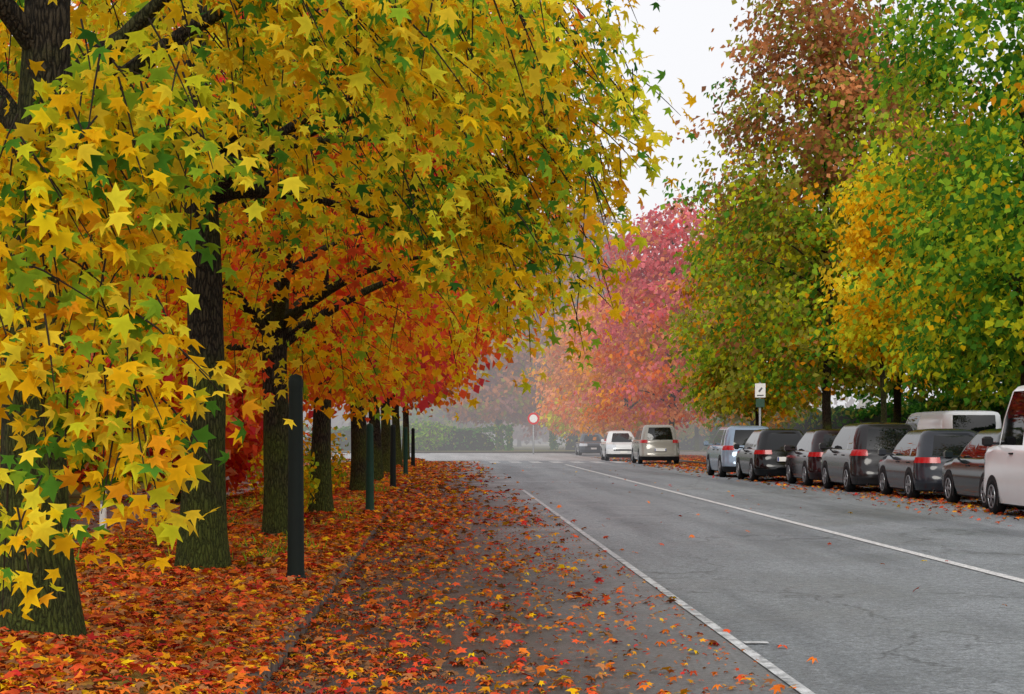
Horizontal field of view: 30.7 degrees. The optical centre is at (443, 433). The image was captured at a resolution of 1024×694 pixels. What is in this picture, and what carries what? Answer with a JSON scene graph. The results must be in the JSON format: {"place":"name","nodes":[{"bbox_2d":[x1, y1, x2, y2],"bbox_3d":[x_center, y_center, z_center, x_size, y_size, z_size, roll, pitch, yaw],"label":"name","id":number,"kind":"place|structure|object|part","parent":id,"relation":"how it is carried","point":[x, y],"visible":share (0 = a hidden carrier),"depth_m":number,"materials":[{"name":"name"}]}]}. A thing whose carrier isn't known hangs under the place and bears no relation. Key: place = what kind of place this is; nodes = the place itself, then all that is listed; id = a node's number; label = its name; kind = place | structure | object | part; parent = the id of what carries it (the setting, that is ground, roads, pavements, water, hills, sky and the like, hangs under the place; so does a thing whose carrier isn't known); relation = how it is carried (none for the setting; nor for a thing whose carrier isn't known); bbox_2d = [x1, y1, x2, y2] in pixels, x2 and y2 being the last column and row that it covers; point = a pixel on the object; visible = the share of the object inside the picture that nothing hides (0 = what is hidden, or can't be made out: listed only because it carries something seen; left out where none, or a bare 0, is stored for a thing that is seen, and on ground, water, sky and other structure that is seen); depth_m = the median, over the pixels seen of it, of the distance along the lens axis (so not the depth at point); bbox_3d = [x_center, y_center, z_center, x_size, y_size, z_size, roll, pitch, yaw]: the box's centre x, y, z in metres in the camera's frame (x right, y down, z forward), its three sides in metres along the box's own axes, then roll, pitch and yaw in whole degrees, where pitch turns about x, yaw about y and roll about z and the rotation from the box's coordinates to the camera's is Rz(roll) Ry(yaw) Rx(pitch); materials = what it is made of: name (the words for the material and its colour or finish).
{"place":"outdoors","nodes":[
{"label":"outdoors","id":0,"kind":"place"},
{"bbox_2d":[68,465,234,504],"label":"lawn","id":1,"kind":"structure","parent":0,"point":[74,496],"depth_m":41.46,"materials":[{"name":"green plant"}]},
{"bbox_2d":[0,26,147,493],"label":"garden tree","id":2,"kind":"object","parent":1,"relation":"on","point":[71,488],"visible":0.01,"depth_m":24.56,"materials":[{"name":"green plant"}]},
{"bbox_2d":[3,0,235,492],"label":"garden tree","id":3,"kind":"object","parent":1,"relation":"on","point":[80,485],"depth_m":36.66,"materials":[{"name":"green plant"}]},
{"bbox_2d":[72,454,259,484],"bbox_3d":[-9.380,0.271,53.007,1.877,2.211,78.584,0,0,0],"label":"hedge","id":4,"kind":"object","parent":1,"relation":"on","point":[75,469],"depth_m":45.80,"materials":[{"name":"green plant"}]},
{"bbox_2d":[243,394,312,459],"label":"garden tree","id":5,"kind":"object","parent":1,"relation":"on","point":[310,420],"depth_m":65.66,"materials":[{"name":"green plant"}]},
{"bbox_2d":[0,459,417,693],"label":"verge","id":6,"kind":"structure","parent":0,"point":[108,615],"depth_m":12.95,"materials":[{"name":"brown plant"}]},
{"bbox_2d":[99,491,106,528],"bbox_3d":[-4.250,0.990,23.200,0.094,0.610,0.092,0,0,0],"label":"bollard","id":7,"kind":"object","parent":6,"relation":"on","point":[103,514],"visible":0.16,"depth_m":23.16,"materials":[{"name":"metal"}]},
{"bbox_2d":[247,443,319,512],"bbox_3d":[-2.320,0.632,27.308,1.079,1.320,0.984,0,0,39],"label":"shrub","id":8,"kind":"object","parent":6,"relation":"on","point":[312,486],"visible":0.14,"depth_m":27.29,"materials":[{"name":"green plant"}]},
{"bbox_2d":[0,0,581,653],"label":"autumn tree","id":9,"kind":"object","parent":6,"relation":"on","point":[90,126],"visible":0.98,"depth_m":9.73,"materials":[{"name":"yellow plant"}]},
{"bbox_2d":[286,374,305,580],"bbox_3d":[-1.290,0.405,16.200,0.185,1.850,0.185,0,0,0],"label":"street post","id":10,"kind":"object","parent":6,"relation":"on","point":[295,554],"visible":0.84,"depth_m":16.14,"materials":[{"name":"metal"}]},
{"bbox_2d":[4,0,600,511],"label":"autumn tree","id":11,"kind":"object","parent":6,"relation":"on","point":[322,436],"visible":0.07,"depth_m":27.74,"materials":[{"name":"orange plant"}]},
{"bbox_2d":[0,0,611,535],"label":"autumn tree","id":12,"kind":"object","parent":6,"relation":"on","point":[280,322],"visible":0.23,"depth_m":21.97,"materials":[{"name":"orange plant"}]},
{"bbox_2d":[303,426,349,493],"bbox_3d":[-2.459,0.530,35.970,1.319,1.509,1.357,0,0,0],"label":"shrub","id":13,"kind":"object","parent":6,"relation":"on","point":[339,470],"visible":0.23,"depth_m":35.87,"materials":[{"name":"green plant"}]},
{"bbox_2d":[146,20,548,490],"bbox_3d":[-2.439,-5.076,38.678,9.280,12.880,10.900,0,0,0],"label":"autumn tree","id":14,"kind":"object","parent":6,"relation":"on","point":[358,461],"visible":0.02,"depth_m":38.60,"materials":[{"name":"orange plant"}]},
{"bbox_2d":[0,0,714,570],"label":"autumn tree","id":15,"kind":"object","parent":6,"relation":"on","point":[498,204],"visible":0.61,"depth_m":16.27,"materials":[{"name":"yellow plant"}]},
{"bbox_2d":[365,423,374,510],"bbox_3d":[-1.220,0.580,30.600,0.175,1.500,0.175,0,0,0],"label":"street post","id":16,"kind":"object","parent":6,"relation":"on","point":[369,469],"visible":0.81,"depth_m":30.55,"materials":[{"name":"metal"}]},
{"bbox_2d":[246,105,510,480],"bbox_3d":[-2.156,-4.941,47.720,7.762,12.615,8.752,0,0,0],"label":"autumn tree","id":17,"kind":"object","parent":6,"relation":"on","point":[378,464],"visible":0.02,"depth_m":47.32,"materials":[{"name":"orange plant"}]},
{"bbox_2d":[390,424,396,486],"bbox_3d":[-1.200,0.555,43.800,0.180,1.550,0.180,0,0,0],"label":"street post","id":18,"kind":"object","parent":6,"relation":"on","point":[393,455],"visible":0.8,"depth_m":43.74,"materials":[{"name":"metal"}]},
{"bbox_2d":[310,342,489,465],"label":"autumn tree","id":19,"kind":"object","parent":6,"relation":"on","point":[396,422],"depth_m":68.83,"materials":[{"name":"orange plant"}]},
{"bbox_2d":[332,371,476,459],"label":"autumn tree","id":20,"kind":"object","parent":6,"relation":"on","point":[406,415],"visible":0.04,"depth_m":83.94,"materials":[{"name":"red plant"}]},
{"bbox_2d":[403,427,407,474],"bbox_3d":[-1.200,0.555,58.000,0.185,1.550,0.185,0,0,0],"label":"street post","id":21,"kind":"object","parent":6,"relation":"on","point":[405,452],"visible":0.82,"depth_m":57.94,"materials":[{"name":"green metal"}]},
{"bbox_2d":[411,428,414,465],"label":"street post","id":22,"kind":"object","parent":6,"relation":"on","point":[413,446],"visible":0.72,"depth_m":71.94,"materials":[{"name":"metal"}]},
{"bbox_2d":[334,245,497,472],"bbox_3d":[-2.113,-4.941,56.995,8.676,12.609,8.962,0,0,0],"label":"autumn tree","id":23,"kind":"object","parent":6,"relation":"on","point":[385,433],"depth_m":56.84,"materials":[{"name":"orange plant"}]},
{"bbox_2d":[69,460,350,542],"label":"footpath","id":24,"kind":"structure","parent":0,"point":[96,524],"depth_m":30.55,"materials":[{"name":"concrete"}]},
{"bbox_2d":[65,202,313,502],"bbox_3d":[-4.938,-2.012,35.017,6.040,6.771,5.815,0,0,27],"label":"garden tree","id":25,"kind":"object","parent":24,"relation":"on","point":[238,463],"visible":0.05,"depth_m":34.33,"materials":[{"name":"red plant"}]},
{"bbox_2d":[305,453,429,459],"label":"side road","id":26,"kind":"structure","parent":0,"point":[417,455],"depth_m":119.90,"materials":[{"name":"grey asphalt"}]},
{"bbox_2d":[8,0,1023,407],"label":"sky","id":27,"kind":"structure","parent":0,"point":[682,42],"materials":[{"name":"white"}]},
{"bbox_2d":[426,453,609,460],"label":"junction","id":28,"kind":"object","parent":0,"point":[500,457],"visible":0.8,"depth_m":108.64,"materials":[{"name":"grey asphalt"}]},
{"bbox_2d":[528,411,538,453],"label":"road sign","id":29,"kind":"object","parent":28,"relation":"on","point":[533,418],"visible":1,"depth_m":124.91,"materials":[{"name":"metal"}]},
{"bbox_2d":[264,461,800,693],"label":"parking lane","id":30,"kind":"structure","parent":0,"point":[745,664],"depth_m":13.58,"materials":[{"name":"grey asphalt"}]},
{"bbox_2d":[494,444,705,451],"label":"lawn","id":31,"kind":"structure","parent":0,"point":[537,447],"depth_m":162.17,"materials":[{"name":"green plant"}]},
{"bbox_2d":[303,400,422,427],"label":"street tree","id":32,"kind":"object","parent":31,"relation":"on","point":[336,421],"depth_m":206.59,"materials":[{"name":"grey plant"}]},
{"bbox_2d":[303,422,513,450],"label":"hedge","id":33,"kind":"object","parent":31,"relation":"on","point":[471,439],"visible":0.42,"depth_m":141.02,"materials":[{"name":"green plant"}]},
{"bbox_2d":[341,396,475,428],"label":"street tree","id":34,"kind":"object","parent":31,"relation":"on","point":[437,413],"visible":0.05,"depth_m":168.83,"materials":[{"name":"grey plant"}]},
{"bbox_2d":[402,415,455,450],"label":"shrub","id":35,"kind":"object","parent":31,"relation":"on","point":[427,436],"visible":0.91,"depth_m":137.50,"materials":[{"name":"green plant"}]},
{"bbox_2d":[441,300,567,449],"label":"street tree","id":36,"kind":"object","parent":31,"relation":"on","point":[499,398],"visible":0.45,"depth_m":144.93,"materials":[{"name":"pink plant"}]},
{"bbox_2d":[470,245,583,446],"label":"street tree","id":37,"kind":"object","parent":31,"relation":"on","point":[518,433],"visible":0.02,"depth_m":180.77,"materials":[{"name":"grey plant"}]},
{"bbox_2d":[502,206,635,437],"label":"street tree","id":38,"kind":"object","parent":31,"relation":"on","point":[536,428],"visible":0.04,"depth_m":155.75,"materials":[{"name":"pink plant"}]},
{"bbox_2d":[512,288,645,441],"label":"street tree","id":39,"kind":"object","parent":31,"relation":"on","point":[558,419],"visible":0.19,"depth_m":129.71,"materials":[{"name":"orange plant"}]},
{"bbox_2d":[303,383,872,443],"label":"hedge","id":40,"kind":"object","parent":31,"relation":"on","point":[851,402],"visible":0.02,"depth_m":240.01,"materials":[{"name":"green plant"}]},
{"bbox_2d":[549,286,689,439],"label":"street tree","id":41,"kind":"object","parent":31,"relation":"on","point":[582,383],"visible":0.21,"depth_m":111.87,"materials":[{"name":"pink plant"}]},
{"bbox_2d":[548,416,709,449],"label":"hedge","id":42,"kind":"object","parent":31,"relation":"on","point":[570,444],"visible":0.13,"depth_m":146.01,"materials":[{"name":"green plant"}]},
{"bbox_2d":[649,261,714,450],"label":"street tree","id":43,"kind":"object","parent":31,"relation":"on","point":[694,430],"visible":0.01,"depth_m":140.00,"materials":[{"name":"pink plant"}]},
{"bbox_2d":[679,451,706,455],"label":"forecourt","id":44,"kind":"structure","parent":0,"point":[693,453],"depth_m":121.47,"materials":[{"name":"concrete"}]},
{"bbox_2d":[655,206,832,429],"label":"street tree","id":45,"kind":"object","parent":44,"relation":"on","point":[735,417],"visible":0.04,"depth_m":94.44,"materials":[{"name":"green plant"}]},
{"bbox_2d":[704,393,1010,450],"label":"hedge","id":46,"kind":"object","parent":44,"relation":"on","point":[841,417],"visible":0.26,"depth_m":84.45,"materials":[{"name":"green plant"}]},
{"bbox_2d":[741,44,1014,422],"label":"street tree","id":47,"kind":"object","parent":44,"relation":"on","point":[897,394],"visible":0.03,"depth_m":69.16,"materials":[{"name":"green plant"}]},
{"bbox_2d":[842,129,1009,408],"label":"street tree","id":48,"kind":"object","parent":44,"relation":"on","point":[908,399],"depth_m":84.94,"materials":[{"name":"green plant"}]},
{"bbox_2d":[906,410,1001,432],"bbox_3d":[15.975,0.296,59.120,2.330,2.008,6.540,0,0,0],"label":"parked van","id":49,"kind":"object","parent":44,"relation":"on","point":[977,421],"visible":0.16,"depth_m":56.14,"materials":[{"name":"white metal"}]},
{"bbox_3d":[15.099,-0.293,60.104,0.036,0.535,2.132,0,0,0],"label":"side window","id":50,"kind":"part","parent":49,"relation":"part of","materials":[{"name":"grey glass"}]},
{"bbox_3d":[15.975,-0.293,56.089,1.307,0.535,0.079,0,0,0],"label":"rear window","id":51,"kind":"part","parent":49,"relation":"part of","materials":[{"name":"black glass"}]},
{"bbox_2d":[886,59,1023,410],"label":"street tree","id":52,"kind":"object","parent":44,"relation":"on","point":[984,382],"visible":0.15,"depth_m":65.22,"materials":[{"name":"green plant"}]},
{"bbox_2d":[483,453,1023,693],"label":"road","id":53,"kind":"structure","parent":0,"point":[852,616],"depth_m":19.46,"materials":[{"name":"grey asphalt"}]},
{"bbox_2d":[468,461,645,462],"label":"zebra crossing","id":54,"kind":"object","parent":53,"relation":"on","point":[552,462],"visible":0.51,"depth_m":89.53,"materials":[{"name":"paint"}]},
{"bbox_2d":[575,433,602,455],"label":"parked car","id":55,"kind":"object","parent":53,"relation":"on","point":[585,443],"visible":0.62,"depth_m":118.63,"materials":[{"name":"grey metal"}]},
{"bbox_2d":[601,430,634,460],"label":"parked car","id":56,"kind":"object","parent":53,"relation":"on","point":[616,443],"visible":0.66,"depth_m":95.78,"materials":[{"name":"white metal"}]},
{"bbox_2d":[629,424,679,463],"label":"parked van","id":57,"kind":"object","parent":53,"relation":"on","point":[655,442],"visible":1,"depth_m":85.11,"materials":[{"name":"beige metal"}]},
{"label":"rear window","id":58,"kind":"part","parent":57,"relation":"part of","materials":[{"name":"black glass"}]},
{"bbox_2d":[522,490,814,693],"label":"edge line","id":59,"kind":"object","parent":53,"relation":"on","point":[779,673],"visible":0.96,"depth_m":13.50,"materials":[{"name":"paint"}]},
{"bbox_2d":[703,425,771,476],"bbox_3d":[9.740,0.566,61.120,2.160,1.668,4.540,0,0,0],"label":"parked car","id":60,"kind":"object","parent":53,"relation":"on","point":[721,455],"visible":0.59,"depth_m":59.34,"materials":[{"name":"blue metal"}]},
{"bbox_3d":[8.995,0.129,61.384,0.120,0.499,1.373,0,0,0],"label":"side window","id":61,"kind":"part","parent":60,"relation":"part of","materials":[{"name":"grey glass"}]},
{"bbox_3d":[8.995,0.129,60.601,0.120,0.499,1.033,0,0,0],"label":"side window","id":62,"kind":"part","parent":60,"relation":"part of","materials":[{"name":"grey glass"}]},
{"bbox_3d":[8.995,0.129,59.758,0.120,0.499,0.544,0,0,0],"label":"quarter window","id":63,"kind":"part","parent":60,"relation":"part of","materials":[{"name":"grey glass"}]},
{"bbox_3d":[9.740,0.129,59.176,1.131,0.499,0.252,0,0,0],"label":"rear window","id":64,"kind":"part","parent":60,"relation":"part of","materials":[{"name":"black glass"}]},
{"bbox_2d":[734,429,803,480],"bbox_3d":[9.880,0.626,55.820,2.140,1.548,4.340,0,0,0],"label":"parked car","id":65,"kind":"object","parent":53,"relation":"on","point":[762,452],"visible":0.55,"depth_m":54.10,"materials":[{"name":"black metal"}]},
{"bbox_3d":[9.165,0.225,55.965,0.163,0.451,1.109,0,0,0],"label":"side window","id":66,"kind":"part","parent":65,"relation":"part of","materials":[{"name":"grey glass"}]},
{"bbox_3d":[9.165,0.225,55.276,0.163,0.451,0.830,0,0,0],"label":"side window","id":67,"kind":"part","parent":65,"relation":"part of","materials":[{"name":"grey glass"}]},
{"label":"quarter window","id":68,"kind":"part","parent":65,"relation":"part of","materials":[{"name":"grey glass"}]},
{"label":"rear window","id":69,"kind":"part","parent":65,"relation":"part of","materials":[{"name":"black glass"}]},
{"bbox_2d":[564,464,1023,582],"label":"line","id":70,"kind":"object","parent":53,"relation":"on","point":[942,560],"visible":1,"depth_m":24.24,"materials":[{"name":"paint"}]},
{"bbox_2d":[784,429,840,485],"bbox_3d":[10.480,0.636,50.870,2.100,1.528,4.240,0,0,0],"label":"parked car","id":71,"kind":"object","parent":53,"relation":"on","point":[803,459],"visible":0.49,"depth_m":49.56,"materials":[{"name":"grey metal"}]},
{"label":"side window","id":72,"kind":"part","parent":71,"relation":"part of","materials":[{"name":"grey glass"}]},
{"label":"side window","id":73,"kind":"part","parent":71,"relation":"part of","materials":[{"name":"grey glass"}]},
{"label":"quarter window","id":74,"kind":"part","parent":71,"relation":"part of","materials":[{"name":"grey glass"}]},
{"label":"rear window","id":75,"kind":"part","parent":71,"relation":"part of","materials":[{"name":"black glass"}]},
{"bbox_2d":[819,422,913,491],"bbox_3d":[10.530,0.566,45.970,2.140,1.668,4.440,0,0,0],"label":"parked car","id":76,"kind":"object","parent":53,"relation":"on","point":[851,457],"visible":0.64,"depth_m":44.20,"materials":[{"name":"grey metal"}]},
{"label":"side window","id":77,"kind":"part","parent":76,"relation":"part of","materials":[{"name":"grey glass"}]},
{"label":"side window","id":78,"kind":"part","parent":76,"relation":"part of","materials":[{"name":"grey glass"}]},
{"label":"quarter window","id":79,"kind":"part","parent":76,"relation":"part of","materials":[{"name":"grey glass"}]},
{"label":"rear window","id":80,"kind":"part","parent":76,"relation":"part of","materials":[{"name":"black glass"}]},
{"bbox_2d":[878,429,977,498],"bbox_3d":[10.820,0.646,41.095,2.120,1.508,4.290,0,0,0],"label":"parked car","id":81,"kind":"object","parent":53,"relation":"on","point":[912,463],"visible":0.54,"depth_m":39.59,"materials":[{"name":"grey metal"}]},
{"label":"side window","id":82,"kind":"part","parent":81,"relation":"part of","materials":[{"name":"grey glass"}]},
{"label":"side window","id":83,"kind":"part","parent":81,"relation":"part of","materials":[{"name":"grey glass"}]},
{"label":"quarter window","id":84,"kind":"part","parent":81,"relation":"part of","materials":[{"name":"grey glass"}]},
{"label":"rear window","id":85,"kind":"part","parent":81,"relation":"part of","materials":[{"name":"black glass"}]},
{"bbox_2d":[941,428,1001,508],"bbox_3d":[10.970,0.646,36.070,2.120,1.508,4.440,0,0,0],"label":"parked car","id":86,"kind":"object","parent":53,"relation":"on","point":[963,474],"visible":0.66,"depth_m":36.08,"materials":[{"name":"grey metal"}]},
{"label":"side window","id":87,"kind":"part","parent":86,"relation":"part of","materials":[{"name":"grey glass"}]},
{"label":"side window","id":88,"kind":"part","parent":86,"relation":"part of","materials":[{"name":"black glass"}]},
{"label":"quarter window","id":89,"kind":"part","parent":86,"relation":"part of","materials":[{"name":"grey glass"}]},
{"bbox_2d":[982,385,1023,513],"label":"parked van","id":90,"kind":"object","parent":53,"relation":"on","point":[1003,484],"visible":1,"depth_m":31.51,"materials":[{"name":"white metal"}]},
{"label":"side window","id":91,"kind":"part","parent":90,"relation":"part of","materials":[{"name":"black glass"}]},
{"label":"ground","id":92,"kind":"structure","parent":0,"visible":0},
{"bbox_2d":[222,466,420,693],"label":"kerb","id":93,"kind":"structure","parent":92,"relation":"on","point":[272,667],"depth_m":12.51,"materials":[{"name":"concrete"}]},
{"bbox_2d":[305,451,574,452],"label":"kerb","id":94,"kind":"structure","parent":92,"relation":"on","point":[482,451],"depth_m":134.01,"materials":[{"name":"concrete"}]},
{"bbox_2d":[0,455,1023,693],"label":"fallen leaves","id":95,"kind":"object","parent":92,"relation":"on","point":[100,640],"visible":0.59,"depth_m":13.90,"materials":[{"name":"orange plant"}]},
{"bbox_2d":[679,459,943,493],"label":"kerb","id":96,"kind":"structure","parent":92,"relation":"on","point":[694,462],"depth_m":86.23,"materials":[{"name":"concrete"}]},
{"label":"right verge","id":97,"kind":"structure","parent":0,"visible":0},
{"bbox_2d":[561,193,742,432],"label":"street tree","id":98,"kind":"object","parent":97,"relation":"on","point":[653,315],"visible":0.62,"depth_m":101.42,"materials":[{"name":"pink plant"}]},
{"bbox_2d":[646,174,841,426],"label":"street tree","id":99,"kind":"object","parent":97,"relation":"on","point":[728,401],"visible":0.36,"depth_m":79.03,"materials":[{"name":"green plant"}]},
{"bbox_2d":[755,382,764,425],"bbox_3d":[10.350,-0.145,60.985,0.340,3.090,0.110,0,0,0],"label":"parking sign","id":100,"kind":"object","parent":97,"relation":"on","point":[760,391],"visible":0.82,"depth_m":60.93,"materials":[{"name":"metal"}]},
{"bbox_2d":[649,0,1007,428],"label":"street tree","id":101,"kind":"object","parent":97,"relation":"on","point":[825,56],"visible":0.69,"depth_m":62.83,"materials":[{"name":"green plant"}]},
{"bbox_2d":[810,155,954,421],"bbox_3d":[12.007,-3.128,51.090,3.541,9.022,3.870,0,0,41],"label":"street tree","id":102,"kind":"object","parent":97,"relation":"on","point":[873,321],"visible":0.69,"depth_m":50.60,"materials":[{"name":"yellow plant"}]},
{"bbox_2d":[830,0,1023,407],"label":"street tree","id":103,"kind":"object","parent":97,"relation":"on","point":[991,264],"visible":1,"depth_m":44.56,"materials":[{"name":"green plant"}]},
{"bbox_2d":[965,5,1023,261],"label":"street tree","id":104,"kind":"object","parent":97,"relation":"on","point":[1006,81],"visible":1,"depth_m":37.69,"materials":[{"name":"green plant"}]}
]}

